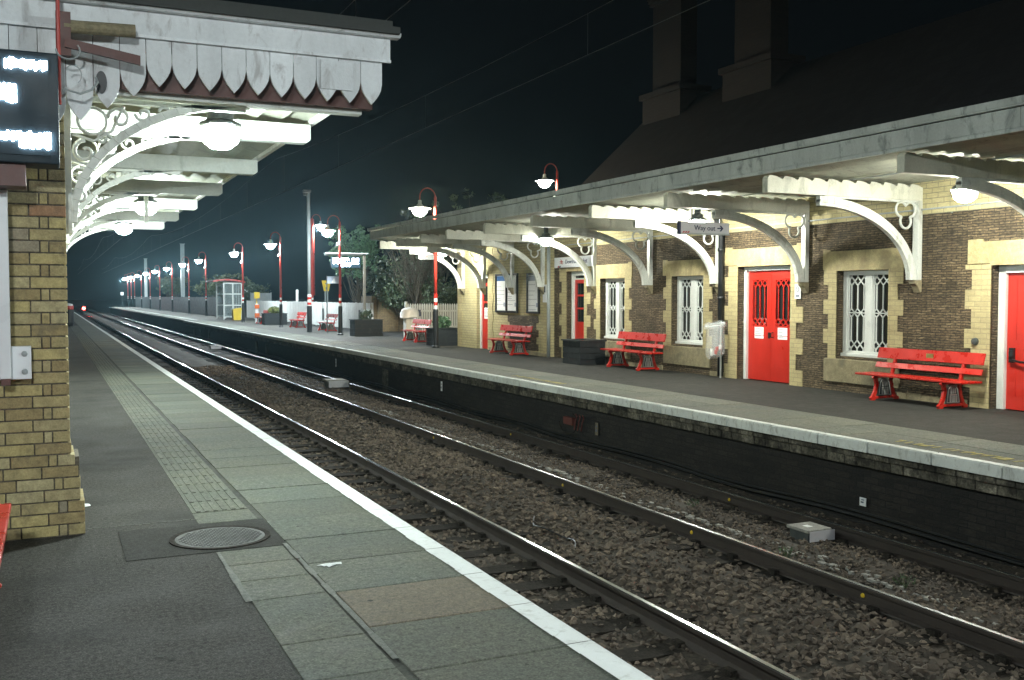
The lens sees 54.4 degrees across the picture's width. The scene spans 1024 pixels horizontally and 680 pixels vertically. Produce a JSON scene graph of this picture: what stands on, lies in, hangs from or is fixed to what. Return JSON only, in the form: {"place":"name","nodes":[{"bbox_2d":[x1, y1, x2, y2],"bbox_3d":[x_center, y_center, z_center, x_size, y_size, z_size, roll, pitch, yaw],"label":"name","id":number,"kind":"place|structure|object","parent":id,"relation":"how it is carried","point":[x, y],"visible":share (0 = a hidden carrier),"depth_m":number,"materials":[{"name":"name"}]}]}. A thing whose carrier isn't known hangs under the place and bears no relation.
{"place":"outdoors","nodes":[
{"label":"outdoors","id":0,"kind":"place"},
{"bbox_2d":[65,300,450,312],"bbox_3d":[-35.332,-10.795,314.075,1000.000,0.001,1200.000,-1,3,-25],"label":"ground","id":1,"kind":"structure","parent":0,"point":[102,305],"depth_m":492.94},
{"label":"platform","id":2,"kind":"structure","parent":1,"relation":"on","visible":0},
{"bbox_2d":[0,322,299,679],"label":"platform surface","id":3,"kind":"object","parent":2,"relation":"on","point":[119,617],"visible":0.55,"depth_m":5.57,"materials":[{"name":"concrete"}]},
{"bbox_2d":[0,503,10,587],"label":"bench","id":4,"kind":"object","parent":3,"relation":"on","point":[5,509],"visible":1,"depth_m":5.44,"materials":[{"name":"red paint"}]},
{"bbox_2d":[66,303,73,325],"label":"litter bin","id":5,"kind":"object","parent":3,"relation":"on","point":[70,312],"visible":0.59,"depth_m":55.84,"materials":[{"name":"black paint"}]},
{"bbox_2d":[0,0,400,541],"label":"building","id":6,"kind":"structure","parent":3,"relation":"on","point":[271,79],"depth_m":6.97,"materials":[{"name":"brick"}]},
{"bbox_2d":[0,189,31,384],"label":"wall bracket post","id":7,"kind":"object","parent":6,"relation":"attached to","point":[15,362],"depth_m":6.51,"materials":[{"name":"grey metal"}]},
{"bbox_2d":[0,49,59,189],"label":"departure display","id":8,"kind":"object","parent":7,"relation":"attached to","point":[29,113],"visible":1,"depth_m":6.25,"materials":[{"name":"black"}]},
{"bbox_2d":[55,0,140,104],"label":"pipe bracket","id":9,"kind":"object","parent":6,"relation":"attached to","point":[66,26],"visible":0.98,"depth_m":6.48,"materials":[{"name":"metal"}]},
{"bbox_2d":[113,222,133,234],"bbox_3d":[-7.494,-2.273,19.195,0.380,0.485,0.380,-1,3,-25],"label":"canopy lamp","id":10,"kind":"object","parent":6,"relation":"hanging from","point":[123,228],"visible":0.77,"depth_m":19.08,"materials":[{"name":"glass"}]},
{"bbox_2d":[132,195,158,214],"bbox_3d":[-5.401,-2.077,14.680,0.380,0.485,0.380,-1,3,-25],"label":"canopy lamp","id":11,"kind":"object","parent":6,"relation":"hanging from","point":[138,203],"visible":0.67,"depth_m":14.58,"materials":[{"name":"glass"}]},
{"bbox_2d":[144,196,148,222],"bbox_3d":[-5.248,-1.972,14.281,0.060,0.580,0.060,-1,3,-25],"label":"conduit drop","id":12,"kind":"object","parent":6,"relation":"hanging from","point":[146,209],"visible":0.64,"depth_m":14.26,"materials":[{"name":"white paint"}]},
{"bbox_2d":[197,111,243,149],"bbox_3d":[-2.413,-1.807,8.234,0.380,0.465,0.380,-1,3,-25],"label":"canopy lamp","id":13,"kind":"object","parent":6,"relation":"hanging from","point":[220,130],"visible":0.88,"depth_m":8.13,"materials":[{"name":"glass"}]},
{"bbox_2d":[118,518,285,560],"bbox_3d":[-2.142,1.361,6.843,1.010,0.002,0.860,-1,3,-25],"label":"asphalt patch","id":14,"kind":"object","parent":3,"relation":"on","point":[152,543],"visible":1,"depth_m":6.74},
{"bbox_2d":[169,525,269,549],"bbox_3d":[-2.007,1.355,6.850,0.670,0.008,0.670,-1,3,-25],"label":"manhole cover","id":15,"kind":"object","parent":14,"relation":"on","point":[220,537],"visible":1,"depth_m":6.82,"materials":[{"name":"metal"}]},
{"bbox_2d":[70,326,246,513],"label":"tactile paving","id":16,"kind":"structure","parent":2,"relation":"on","point":[186,468],"depth_m":10.78,"materials":[{"name":"grey concrete"}]},
{"bbox_2d":[74,313,618,679],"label":"paving","id":17,"kind":"structure","parent":2,"relation":"on","point":[282,494],"depth_m":6.58,"materials":[{"name":"grey concrete"}]},
{"bbox_2d":[192,509,406,679],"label":"paving","id":18,"kind":"structure","parent":17,"relation":"on","point":[316,631],"depth_m":5.13,"materials":[{"name":"grey concrete"}]},
{"bbox_2d":[216,543,398,658],"bbox_3d":[-1.235,1.416,5.534,0.493,0.001,2.360,-1,3,-25],"label":"mortar smear","id":19,"kind":"object","parent":18,"relation":"on","point":[377,639],"visible":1,"depth_m":5.57},
{"bbox_2d":[74,312,653,679],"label":"platform edge line","id":20,"kind":"object","parent":17,"relation":"on","point":[603,658],"visible":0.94,"depth_m":6.08,"materials":[{"name":"paint"}]},
{"bbox_2d":[336,576,525,627],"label":"sandy paving","id":21,"kind":"structure","parent":17,"relation":"on","point":[413,601],"depth_m":5.42,"materials":[{"name":"beige concrete"}]},
{"bbox_2d":[108,302,453,334],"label":"car park","id":22,"kind":"structure","parent":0,"point":[395,332],"depth_m":93.26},
{"bbox_2d":[155,273,178,296],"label":"tree","id":23,"kind":"object","parent":22,"relation":"on","point":[162,280],"visible":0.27,"depth_m":137.45,"materials":[{"name":"green plant"}]},
{"bbox_2d":[158,276,189,296],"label":"tree","id":24,"kind":"object","parent":22,"relation":"on","point":[176,288],"visible":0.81,"depth_m":127.39,"materials":[{"name":"green plant"}]},
{"bbox_2d":[180,244,184,296],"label":"overhead mast","id":25,"kind":"object","parent":22,"relation":"on","point":[182,272],"visible":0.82,"depth_m":112.40,"materials":[{"name":"grey metal"}]},
{"bbox_2d":[190,273,230,296],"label":"tree","id":26,"kind":"object","parent":22,"relation":"on","point":[201,285],"visible":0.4,"depth_m":96.70,"materials":[{"name":"green plant"}]},
{"bbox_2d":[211,273,250,315],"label":"tree","id":27,"kind":"object","parent":22,"relation":"on","point":[232,276],"visible":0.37,"depth_m":88.75,"materials":[{"name":"green plant"}]},
{"bbox_2d":[228,279,270,316],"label":"tree","id":28,"kind":"object","parent":22,"relation":"on","point":[252,287],"visible":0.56,"depth_m":81.35,"materials":[{"name":"green plant"}]},
{"bbox_2d":[250,292,271,300],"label":"grey screen","id":29,"kind":"object","parent":22,"relation":"on","point":[265,296],"visible":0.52,"depth_m":78.85,"materials":[{"name":"metal"}]},
{"bbox_2d":[310,214,325,301],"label":"lamp post","id":30,"kind":"object","parent":22,"relation":"on","point":[320,225],"visible":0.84,"depth_m":62.17,"materials":[{"name":"red metal"}]},
{"bbox_2d":[325,224,387,302],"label":"tree","id":31,"kind":"object","parent":22,"relation":"on","point":[364,245],"visible":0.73,"depth_m":52.94,"materials":[{"name":"green plant"}]},
{"bbox_2d":[361,293,398,331],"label":"brick wall","id":32,"kind":"structure","parent":22,"relation":"on","point":[389,316],"depth_m":48.25,"materials":[{"name":"brick"}]},
{"bbox_2d":[352,254,410,295],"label":"tree","id":33,"kind":"object","parent":22,"relation":"on","point":[372,276],"visible":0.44,"depth_m":59.56,"materials":[{"name":"green plant"}]},
{"bbox_2d":[372,261,433,318],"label":"bush","id":34,"kind":"object","parent":22,"relation":"on","point":[397,299],"visible":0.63,"depth_m":47.15,"materials":[{"name":"green plant"}]},
{"bbox_2d":[376,249,453,329],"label":"tree","id":35,"kind":"object","parent":22,"relation":"on","point":[416,277],"visible":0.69,"depth_m":46.61,"materials":[{"name":"green plant"}]},
{"bbox_2d":[395,249,455,330],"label":"tree","id":36,"kind":"object","parent":22,"relation":"on","point":[423,268],"visible":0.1,"depth_m":49.59,"materials":[{"name":"green plant"}]},
{"bbox_2d":[400,210,456,315],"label":"tree","id":37,"kind":"object","parent":22,"relation":"on","point":[413,216],"visible":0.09,"depth_m":56.38,"materials":[{"name":"green plant"}]},
{"bbox_2d":[420,273,457,316],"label":"bush","id":38,"kind":"object","parent":22,"relation":"on","point":[446,293],"visible":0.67,"depth_m":45.90,"materials":[{"name":"green plant"}]},
{"bbox_2d":[431,188,508,269],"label":"tree","id":39,"kind":"object","parent":22,"relation":"on","point":[468,196],"visible":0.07,"depth_m":50.10,"materials":[{"name":"green plant"}]},
{"bbox_2d":[535,163,557,195],"bbox_3d":[1.380,-4.137,38.185,1.040,5.269,0.740,-1,3,-25],"label":"lamp post","id":40,"kind":"object","parent":22,"relation":"on","point":[544,182],"visible":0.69,"depth_m":37.97,"materials":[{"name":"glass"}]},
{"bbox_2d":[104,0,709,272],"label":"overhead wire","id":41,"kind":"object","parent":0,"point":[468,108],"visible":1,"depth_m":18.73,"materials":[{"name":"metal"}]},
{"bbox_2d":[65,0,1000,299],"label":"sky","id":42,"kind":"structure","parent":0,"point":[572,117],"materials":[{"name":"black"}]},
{"bbox_2d":[73,306,1023,679],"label":"trackbed","id":43,"kind":"structure","parent":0,"point":[193,360],"depth_m":10.38,"materials":[{"name":"gravel"}]},
{"bbox_2d":[322,378,348,388],"bbox_3d":[-5.268,1.305,29.706,0.645,0.291,0.615,-1,3,-25],"label":"track box","id":44,"kind":"object","parent":43,"relation":"on","point":[335,382],"visible":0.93,"depth_m":29.48,"materials":[{"name":"metal"}]},
{"bbox_2d":[74,309,802,679],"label":"railway track","id":45,"kind":"structure","parent":43,"relation":"on","point":[724,653],"depth_m":10.01,"materials":[{"name":"grey metal"}]},
{"bbox_2d":[74,305,1023,677],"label":"railway track","id":46,"kind":"structure","parent":43,"relation":"on","point":[1004,649],"depth_m":11.42,"materials":[{"name":"grey metal"}]},
{"bbox_2d":[162,357,1023,679],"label":"ballast","id":47,"kind":"structure","parent":43,"relation":"on","point":[374,443],"depth_m":10.71,"materials":[{"name":"gravel"}]},
{"bbox_2d":[190,334,1023,565],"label":"trackside cable","id":48,"kind":"object","parent":43,"relation":"on","point":[885,523],"visible":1,"depth_m":13.78,"materials":[{"name":"black paint"}]},
{"bbox_2d":[243,362,1023,634],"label":"chippings","id":49,"kind":"object","parent":43,"relation":"on","point":[821,561],"visible":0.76,"depth_m":11.81,"materials":[{"name":"gravel"}]},
{"bbox_2d":[322,426,1014,679],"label":"ballast","id":50,"kind":"structure","parent":43,"relation":"on","point":[893,665],"depth_m":8.79,"materials":[{"name":"gravel"}]},
{"bbox_2d":[787,522,834,542],"bbox_3d":[3.353,2.171,11.186,0.378,0.171,0.361,-1,3,-25],"label":"track box","id":51,"kind":"object","parent":43,"relation":"on","point":[810,532],"visible":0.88,"depth_m":11.07,"materials":[{"name":"metal"}]},
{"bbox_2d":[110,308,1023,568],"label":"platform","id":52,"kind":"structure","parent":0,"point":[991,521],"depth_m":14.01,"materials":[{"name":"brick"}]},
{"bbox_2d":[193,328,387,391],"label":"face repair","id":53,"kind":"structure","parent":52,"relation":"attached to","point":[384,376],"depth_m":44.58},
{"bbox_2d":[247,301,372,327],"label":"board fence","id":54,"kind":"object","parent":52,"relation":"on","point":[319,311],"visible":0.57,"depth_m":57.83,"materials":[{"name":"white paint"}]},
{"bbox_2d":[400,307,420,337],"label":"covered cabinet","id":55,"kind":"object","parent":52,"relation":"on","point":[408,315],"visible":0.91,"depth_m":40.82,"materials":[{"name":"white paint"}]},
{"bbox_2d":[405,302,457,334],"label":"picket fence","id":56,"kind":"object","parent":52,"relation":"on","point":[427,310],"visible":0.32,"depth_m":43.57,"materials":[{"name":"white paint"}]},
{"bbox_2d":[109,307,1023,482],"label":"platform nosing","id":57,"kind":"object","parent":52,"relation":"on","point":[987,468],"visible":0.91,"depth_m":13.74,"materials":[{"name":"paint"}]},
{"bbox_2d":[559,414,583,433],"bbox_3d":[1.116,1.558,18.451,0.103,0.422,1.019,-1,3,-21],"label":"cable box","id":58,"kind":"object","parent":52,"relation":"attached to","point":[569,420],"visible":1,"depth_m":18.41,"materials":[{"name":"red plastic"}]},
{"bbox_2d":[122,307,1022,411],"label":"platform surface","id":59,"kind":"object","parent":52,"relation":"on","point":[393,342],"visible":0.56,"depth_m":45.77,"materials":[{"name":"concrete"}]},
{"bbox_2d":[135,296,222,315],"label":"dark fence","id":60,"kind":"object","parent":59,"relation":"on","point":[197,305],"visible":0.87,"depth_m":103.44,"materials":[{"name":"metal"}]},
{"bbox_2d":[180,257,190,313],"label":"lamp post","id":61,"kind":"object","parent":59,"relation":"on","point":[182,264],"visible":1,"depth_m":91.83,"materials":[{"name":"metal"}]},
{"bbox_2d":[196,252,207,315],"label":"lamp post","id":62,"kind":"object","parent":59,"relation":"on","point":[198,260],"visible":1,"depth_m":81.77,"materials":[{"name":"metal"}]},
{"bbox_2d":[205,279,244,319],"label":"shelter","id":63,"kind":"object","parent":59,"relation":"on","point":[233,293],"visible":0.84,"depth_m":74.32,"materials":[{"name":"white paint"}]},
{"bbox_2d":[232,308,241,319],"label":"grit bin","id":64,"kind":"object","parent":59,"relation":"on","point":[236,313],"visible":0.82,"depth_m":71.52,"materials":[{"name":"yellow plastic"}]},
{"bbox_2d":[229,243,244,321],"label":"lamp post","id":65,"kind":"object","parent":59,"relation":"on","point":[233,253],"visible":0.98,"depth_m":66.08,"materials":[{"name":"metal"}]},
{"bbox_2d":[254,292,259,322],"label":"help point","id":66,"kind":"structure","parent":59,"relation":"on","point":[256,296],"depth_m":64.08,"materials":[{"name":"orange plastic"}]},
{"bbox_2d":[264,232,282,326],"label":"lamp post","id":67,"kind":"object","parent":59,"relation":"on","point":[270,245],"visible":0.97,"depth_m":55.19,"materials":[{"name":"metal"}]},
{"bbox_2d":[261,313,287,324],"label":"planter","id":68,"kind":"object","parent":59,"relation":"on","point":[270,318],"visible":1,"depth_m":59.84,"materials":[{"name":"black wood"}]},
{"bbox_2d":[289,312,306,327],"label":"bench","id":69,"kind":"object","parent":59,"relation":"on","point":[295,323],"visible":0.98,"depth_m":54.62,"materials":[{"name":"red paint"}]},
{"bbox_2d":[302,190,311,331],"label":"camera pole","id":70,"kind":"object","parent":59,"relation":"on","point":[309,302],"visible":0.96,"depth_m":47.37,"materials":[{"name":"grey metal"}]},
{"bbox_2d":[318,314,337,330],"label":"bench","id":71,"kind":"object","parent":59,"relation":"on","point":[323,326],"visible":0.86,"depth_m":48.82,"materials":[{"name":"red paint"}]},
{"bbox_2d":[319,215,342,334],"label":"lamp post","id":72,"kind":"object","parent":59,"relation":"on","point":[327,231],"visible":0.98,"depth_m":43.84,"materials":[{"name":"red metal"}]},
{"bbox_2d":[326,275,341,332],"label":"platform sign","id":73,"kind":"object","parent":59,"relation":"on","point":[332,279],"visible":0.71,"depth_m":46.87,"materials":[{"name":"metal"}]},
{"bbox_2d":[324,252,368,316],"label":"platform display","id":74,"kind":"object","parent":59,"relation":"on","point":[351,262],"visible":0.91,"depth_m":45.55,"materials":[{"name":"white metal"}]},
{"bbox_2d":[349,319,383,335],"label":"planter","id":75,"kind":"object","parent":59,"relation":"on","point":[369,327],"visible":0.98,"depth_m":42.62,"materials":[{"name":"black wood"}]},
{"bbox_2d":[359,310,373,320],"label":"plant","id":76,"kind":"object","parent":75,"relation":"on","point":[366,313],"visible":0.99,"depth_m":42.86,"materials":[{"name":"green plant"}]},
{"bbox_2d":[401,319,431,342],"bbox_3d":[-3.610,-0.354,37.360,0.628,0.847,2.160,-1,3,-24],"label":"bench","id":77,"kind":"object","parent":59,"relation":"on","point":[421,337],"visible":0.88,"depth_m":37.26,"materials":[{"name":"red paint"}]},
{"bbox_2d":[409,187,439,347],"bbox_3d":[-2.880,-2.367,32.702,1.040,5.269,0.740,-1,3,-25],"label":"lamp post","id":78,"kind":"object","parent":59,"relation":"on","point":[419,209],"visible":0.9,"depth_m":32.83,"materials":[{"name":"red metal"}]},
{"bbox_2d":[425,327,457,345],"bbox_3d":[-2.434,-0.119,34.551,0.960,0.615,0.760,-1,3,-25],"label":"planter","id":79,"kind":"object","parent":59,"relation":"on","point":[448,336],"visible":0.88,"depth_m":34.30,"materials":[{"name":"black wood"}]},
{"bbox_2d":[432,315,451,327],"bbox_3d":[-2.445,-0.610,34.527,0.715,0.582,0.508,-1,3,-25],"label":"plant","id":80,"kind":"object","parent":79,"relation":"on","point":[443,321],"visible":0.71,"depth_m":34.44,"materials":[{"name":"green plant"}]},
{"bbox_2d":[367,0,1023,411],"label":"station building","id":81,"kind":"structure","parent":59,"relation":"on","point":[827,182],"depth_m":18.97,"materials":[{"name":"brown brick"}]},
{"bbox_2d":[483,283,487,348],"bbox_3d":[-0.789,-0.775,32.103,0.047,2.120,0.730,-1,3,-25],"label":"door","id":82,"kind":"structure","parent":81,"relation":"in","point":[485,297],"depth_m":32.22,"materials":[{"name":"red paint"}]},
{"bbox_2d":[495,273,517,312],"bbox_3d":[-0.172,-1.425,30.248,0.060,1.180,1.600,-1,3,-25],"label":"poster board","id":83,"kind":"object","parent":81,"relation":"attached to","point":[506,300],"visible":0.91,"depth_m":30.36,"materials":[{"name":"white paper"}]},
{"bbox_2d":[526,273,539,313],"bbox_3d":[0.606,-1.343,28.572,0.060,1.160,0.800,-1,3,-25],"label":"poster board","id":84,"kind":"object","parent":81,"relation":"attached to","point":[532,298],"visible":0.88,"depth_m":28.63,"materials":[{"name":"black paint"}]},
{"bbox_2d":[539,227,552,245],"bbox_3d":[0.853,-2.644,24.956,0.380,0.565,0.380,-1,3,-25],"label":"canopy lamp","id":85,"kind":"object","parent":81,"relation":"hanging from","point":[545,238],"visible":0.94,"depth_m":24.86,"materials":[{"name":"glass"}]},
{"bbox_2d":[554,255,593,267],"bbox_3d":[1.673,-2.087,26.580,0.128,0.280,2.150,-1,3,-25],"label":"station sign","id":86,"kind":"object","parent":81,"relation":"attached to","point":[566,262],"visible":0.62,"depth_m":26.68,"materials":[{"name":"grey metal"}]},
{"bbox_2d":[575,280,583,338],"bbox_3d":[1.904,-0.556,26.836,0.050,2.140,0.760,-1,3,-25],"label":"door","id":87,"kind":"structure","parent":81,"relation":"in","point":[579,284],"depth_m":26.95,"materials":[{"name":"red paint"}]},
{"bbox_2d":[604,278,624,338],"bbox_3d":[2.678,-0.788,25.034,0.150,1.520,1.200,-1,3,-25],"label":"window","id":88,"kind":"structure","parent":81,"relation":"in","point":[615,288],"depth_m":25.23,"materials":[{"name":"white paint"}]},
{"bbox_2d":[675,276,702,344],"bbox_3d":[4.036,-0.661,22.106,0.150,1.520,1.220,-1,3,-25],"label":"window","id":89,"kind":"structure","parent":81,"relation":"in","point":[689,288],"depth_m":22.25,"materials":[{"name":"white paint"}]},
{"bbox_2d":[688,209,706,221],"bbox_3d":[3.563,-2.390,19.109,0.380,0.565,0.380,-1,3,-25],"label":"canopy lamp","id":90,"kind":"object","parent":81,"relation":"hanging from","point":[697,216],"visible":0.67,"depth_m":19.01,"materials":[{"name":"glass"}]},
{"bbox_2d":[677,208,729,235],"bbox_3d":[3.371,-2.080,17.508,1.065,0.465,0.075,-1,3,-25],"label":"hanging sign","id":91,"kind":"object","parent":81,"relation":"hanging from","point":[701,228],"visible":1,"depth_m":17.46,"materials":[{"name":"grey metal"}]},
{"bbox_2d":[748,270,771,380],"bbox_3d":[5.014,-0.294,20.103,0.070,2.200,0.702,-1,3,-25],"label":"door","id":92,"kind":"structure","parent":81,"relation":"in","point":[760,282],"depth_m":20.09,"materials":[{"name":"red paint"}]},
{"bbox_2d":[770,270,790,382],"bbox_3d":[5.289,-0.265,19.451,0.120,2.200,0.702,-1,3,-25],"label":"door","id":93,"kind":"structure","parent":81,"relation":"in","point":[780,304],"depth_m":19.53,"materials":[{"name":"red paint"}]},
{"bbox_2d":[840,270,887,358],"bbox_3d":[6.234,-0.455,17.364,0.150,1.520,1.220,-1,3,-25],"label":"window","id":94,"kind":"structure","parent":81,"relation":"in","point":[865,292],"depth_m":17.42,"materials":[{"name":"white paint"}]},
{"bbox_2d":[950,185,977,202],"bbox_3d":[6.156,-2.147,13.515,0.380,0.565,0.380,-1,3,-25],"label":"canopy lamp","id":95,"kind":"object","parent":81,"relation":"hanging from","point":[964,196],"visible":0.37,"depth_m":13.43,"materials":[{"name":"glass"}]},
{"bbox_2d":[1006,273,1023,410],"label":"door","id":96,"kind":"structure","parent":81,"relation":"in","point":[1015,328],"depth_m":14.76,"materials":[{"name":"red paint"}]},
{"bbox_2d":[402,346,1023,444],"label":"platform","id":97,"kind":"structure","parent":59,"relation":"on","point":[1002,425],"depth_m":16.67,"materials":[{"name":"concrete"}]},
{"bbox_2d":[486,324,532,354],"bbox_3d":[-0.096,-0.006,29.352,0.628,0.847,2.160,-1,3,-26],"label":"bench","id":98,"kind":"object","parent":97,"relation":"on","point":[518,347],"visible":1,"depth_m":29.30,"materials":[{"name":"red paint"}]},
{"bbox_2d":[561,338,606,364],"bbox_3d":[1.806,0.293,25.073,0.780,0.615,0.980,-1,3,-25],"label":"planter","id":99,"kind":"object","parent":97,"relation":"on","point":[586,351],"visible":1,"depth_m":24.71,"materials":[{"name":"black wood"}]},
{"bbox_2d":[600,331,666,370],"bbox_3d":[2.825,0.254,23.382,0.628,0.847,2.160,-1,3,-24],"label":"bench","id":100,"kind":"object","parent":97,"relation":"on","point":[647,359],"visible":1,"depth_m":23.30,"materials":[{"name":"red paint"}]},
{"bbox_2d":[705,321,724,377],"bbox_3d":[4.192,0.198,20.532,0.473,1.200,0.470,1,3,22],"label":"litter bag hoop","id":101,"kind":"object","parent":97,"relation":"on","point":[712,351],"visible":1,"depth_m":20.62,"materials":[{"name":"grey metal"}]},
{"bbox_2d":[855,347,985,408],"bbox_3d":[6.389,0.588,15.695,0.628,0.847,2.160,-1,3,-25],"label":"bench","id":102,"kind":"object","parent":97,"relation":"on","point":[951,395],"visible":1,"depth_m":15.60,"materials":[{"name":"red paint"}]},
{"bbox_2d":[185,323,1023,500],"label":"corbel course","id":103,"kind":"object","parent":52,"relation":"attached to","point":[986,484],"visible":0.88,"depth_m":13.78,"materials":[{"name":"grey concrete"}]},
{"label":"far paving bed","id":104,"kind":"structure","parent":52,"relation":"on","visible":0},
{"bbox_2d":[112,307,1023,466],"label":"paving","id":105,"kind":"structure","parent":104,"relation":"on","point":[878,432],"depth_m":15.06,"materials":[{"name":"grey concrete"}]},
{"bbox_2d":[895,440,1023,461],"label":"platform edge marking","id":106,"kind":"object","parent":105,"relation":"on","point":[999,457],"visible":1,"depth_m":10.76,"materials":[{"name":"white paint"}]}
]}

